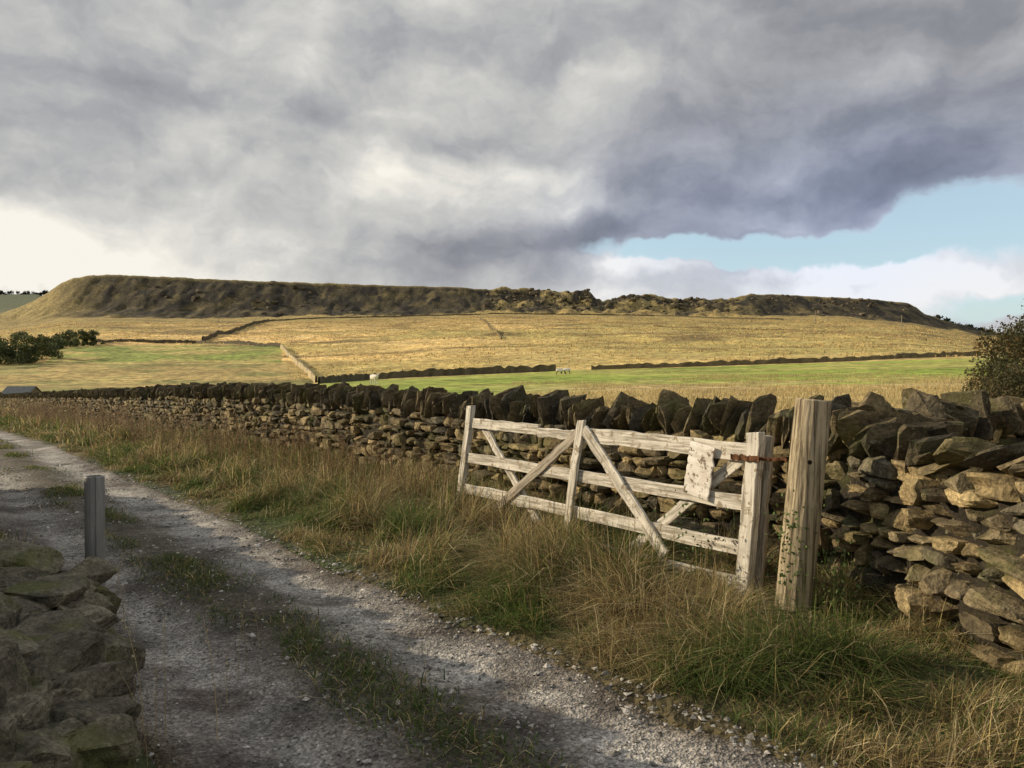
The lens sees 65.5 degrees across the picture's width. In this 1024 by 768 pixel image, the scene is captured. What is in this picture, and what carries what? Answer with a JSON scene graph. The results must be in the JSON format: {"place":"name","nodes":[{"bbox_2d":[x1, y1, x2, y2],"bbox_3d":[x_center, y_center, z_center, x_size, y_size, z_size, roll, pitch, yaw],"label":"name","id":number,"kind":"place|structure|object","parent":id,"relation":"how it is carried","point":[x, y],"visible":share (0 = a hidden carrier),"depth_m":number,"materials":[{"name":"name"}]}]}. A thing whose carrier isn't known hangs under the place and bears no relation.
{"place":"outdoors","nodes":[
{"label":"outdoors","id":0,"kind":"place"},
{"bbox_2d":[0,430,839,767],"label":"gravel track","id":1,"kind":"structure","parent":0,"point":[198,702],"depth_m":4.35,"materials":[{"name":"grey gravel"}]},
{"bbox_2d":[0,538,145,767],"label":"stone heap","id":2,"kind":"object","parent":1,"relation":"on","point":[66,652],"visible":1,"depth_m":3.23,"materials":[{"name":"grey stone"}]},
{"bbox_2d":[116,556,259,766],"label":"seeding grass stalk","id":3,"kind":"object","parent":1,"relation":"on","point":[226,678],"visible":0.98,"depth_m":3.53,"materials":[{"name":"plant"}]},
{"bbox_2d":[0,438,596,767],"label":"track grass","id":4,"kind":"structure","parent":1,"relation":"on","point":[75,491],"depth_m":4.26,"materials":[{"name":"green plant"}]},
{"bbox_2d":[0,274,1023,767],"bbox_3d":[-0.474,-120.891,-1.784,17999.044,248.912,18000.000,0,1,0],"label":"ground","id":5,"kind":"structure","parent":0,"point":[100,300],"depth_m":233.30,"materials":[{"name":"plant"}]},
{"bbox_2d":[1,386,40,393],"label":"stone barn","id":6,"kind":"structure","parent":5,"relation":"on","point":[15,389],"depth_m":90.56,"materials":[{"name":"stone"}]},
{"bbox_2d":[0,329,105,364],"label":"distant trees","id":7,"kind":"object","parent":5,"relation":"on","point":[25,351],"visible":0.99,"depth_m":223.94,"materials":[{"name":"green plant"}]},
{"bbox_2d":[84,475,105,586],"bbox_3d":[-2.730,1.112,5.217,0.120,1.022,0.120,0,1,0],"label":"wooden post","id":8,"kind":"object","parent":5,"relation":"on","point":[94,508],"visible":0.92,"depth_m":5.17,"materials":[{"name":"wood"}]},
{"bbox_2d":[0,400,279,461],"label":"grass","id":9,"kind":"structure","parent":5,"relation":"on","point":[68,414],"depth_m":17.71,"materials":[{"name":"plant"}]},
{"bbox_2d":[96,339,280,346],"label":"field wall","id":10,"kind":"structure","parent":5,"relation":"on","point":[201,342],"depth_m":325.56,"materials":[{"name":"brown stone"}]},
{"bbox_2d":[202,319,268,340],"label":"field wall","id":11,"kind":"structure","parent":5,"relation":"on","point":[216,333],"depth_m":435.19,"materials":[{"name":"stone"}]},
{"bbox_2d":[280,344,316,381],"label":"field wall","id":12,"kind":"structure","parent":5,"relation":"on","point":[312,376],"depth_m":195.67,"materials":[{"name":"beige stone"}]},
{"bbox_2d":[203,416,469,508],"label":"grass","id":13,"kind":"structure","parent":5,"relation":"on","point":[331,464],"depth_m":10.57,"materials":[{"name":"plant"}]},
{"bbox_2d":[370,373,379,383],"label":"sheep","id":14,"kind":"object","parent":5,"relation":"on","point":[373,377],"visible":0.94,"depth_m":103.67},
{"bbox_2d":[318,364,555,383],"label":"field wall","id":15,"kind":"structure","parent":5,"relation":"on","point":[497,369],"depth_m":161.31,"materials":[{"name":"brown stone"}]},
{"bbox_2d":[480,318,501,338],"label":"field wall","id":16,"kind":"structure","parent":5,"relation":"on","point":[496,331],"depth_m":369.76,"materials":[{"name":"beige stone"}]},
{"bbox_2d":[0,316,996,379],"bbox_3d":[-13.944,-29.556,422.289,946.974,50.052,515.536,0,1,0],"label":"moor grass","id":17,"kind":"structure","parent":5,"relation":"on","point":[613,340],"depth_m":342.82,"materials":[{"name":"plant"}]},
{"bbox_2d":[0,290,1007,334],"bbox_3d":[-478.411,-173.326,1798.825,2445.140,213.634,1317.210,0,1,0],"label":"distant trees","id":18,"kind":"object","parent":5,"relation":"on","point":[947,319],"visible":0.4,"depth_m":1150.84,"materials":[{"name":"green plant"}]},
{"bbox_2d":[0,404,1023,767],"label":"verge grass","id":19,"kind":"structure","parent":5,"relation":"on","point":[710,620],"depth_m":5.16,"materials":[{"name":"green plant"}]},
{"bbox_2d":[3,398,1023,660],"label":"dry stone wall","id":20,"kind":"structure","parent":5,"relation":"on","point":[955,512],"depth_m":5.40,"materials":[{"name":"brown stone"}]},
{"bbox_2d":[0,381,1023,676],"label":"stones","id":21,"kind":"object","parent":20,"relation":"on","point":[876,439],"visible":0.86,"depth_m":6.44,"materials":[{"name":"brown stone"}]},
{"bbox_2d":[139,281,909,322],"bbox_3d":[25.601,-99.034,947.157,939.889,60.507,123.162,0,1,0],"label":"rock outcrop","id":22,"kind":"object","parent":5,"relation":"on","point":[487,304],"visible":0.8,"depth_m":967.59,"materials":[{"name":"brown stone"}]},
{"bbox_2d":[269,313,783,320],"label":"field wall","id":23,"kind":"structure","parent":5,"relation":"on","point":[529,313],"depth_m":785.19,"materials":[{"name":"stone"}]},
{"bbox_2d":[640,489,871,615],"bbox_3d":[1.565,1.152,5.311,0.650,0.992,1.427,-1,1,-39],"label":"bramble plant","id":24,"kind":"object","parent":5,"relation":"on","point":[793,553],"visible":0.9,"depth_m":5.01,"materials":[{"name":"green plant"}]},
{"bbox_2d":[591,351,980,369],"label":"field wall","id":25,"kind":"structure","parent":5,"relation":"on","point":[779,360],"depth_m":161.76,"materials":[{"name":"stone"}]},
{"bbox_2d":[653,325,926,340],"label":"field wall","id":26,"kind":"structure","parent":5,"relation":"on","point":[871,333],"depth_m":351.22,"materials":[{"name":"brown stone"}]},
{"bbox_2d":[775,398,831,610],"bbox_3d":[1.871,0.887,5.155,0.369,1.595,0.228,0,1,0],"label":"wooden gate post","id":27,"kind":"object","parent":5,"relation":"on","point":[808,450],"visible":0.82,"depth_m":5.06,"materials":[{"name":"brown wood"}]},
{"bbox_2d":[457,405,786,594],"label":"five bar gate","id":28,"kind":"structure","parent":27,"relation":"attached to","point":[754,455],"depth_m":6.06,"materials":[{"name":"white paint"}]},
{"bbox_2d":[958,314,1023,395],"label":"hawthorn tree","id":29,"kind":"object","parent":5,"relation":"on","point":[1018,325],"visible":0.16,"depth_m":16.76,"materials":[{"name":"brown plant"}]},
{"bbox_2d":[962,330,1023,397],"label":"hawthorn tree","id":30,"kind":"object","parent":5,"relation":"on","point":[1015,352],"visible":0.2,"depth_m":13.64,"materials":[{"name":"green plant"}]},
{"bbox_2d":[972,357,1023,398],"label":"hawthorn tree","id":31,"kind":"object","parent":5,"relation":"on","point":[1012,385],"visible":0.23,"depth_m":10.83,"materials":[{"name":"green plant"}]},
{"bbox_2d":[978,299,1023,391],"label":"hawthorn tree","id":32,"kind":"object","parent":5,"relation":"on","point":[1021,330],"visible":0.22,"depth_m":13.72,"materials":[{"name":"green plant"}]},
{"bbox_2d":[995,438,1023,445],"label":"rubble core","id":33,"kind":"object","parent":5,"relation":"on","point":[1007,441],"visible":0.03,"depth_m":6.70,"materials":[{"name":"brown stone"}]},
{"bbox_2d":[851,388,1023,444],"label":"stones","id":34,"kind":"object","parent":33,"relation":"on","point":[980,414],"visible":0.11,"depth_m":6.41,"materials":[{"name":"stone"}]},
{"bbox_2d":[0,0,1023,331],"label":"sky","id":35,"kind":"structure","parent":0,"point":[680,149],"materials":[{"name":"grey"}]},
{"bbox_2d":[512,368,1002,412],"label":"field grass","id":36,"kind":"structure","parent":0,"point":[783,405],"depth_m":55.38,"materials":[{"name":"yellow plant"}]}
]}

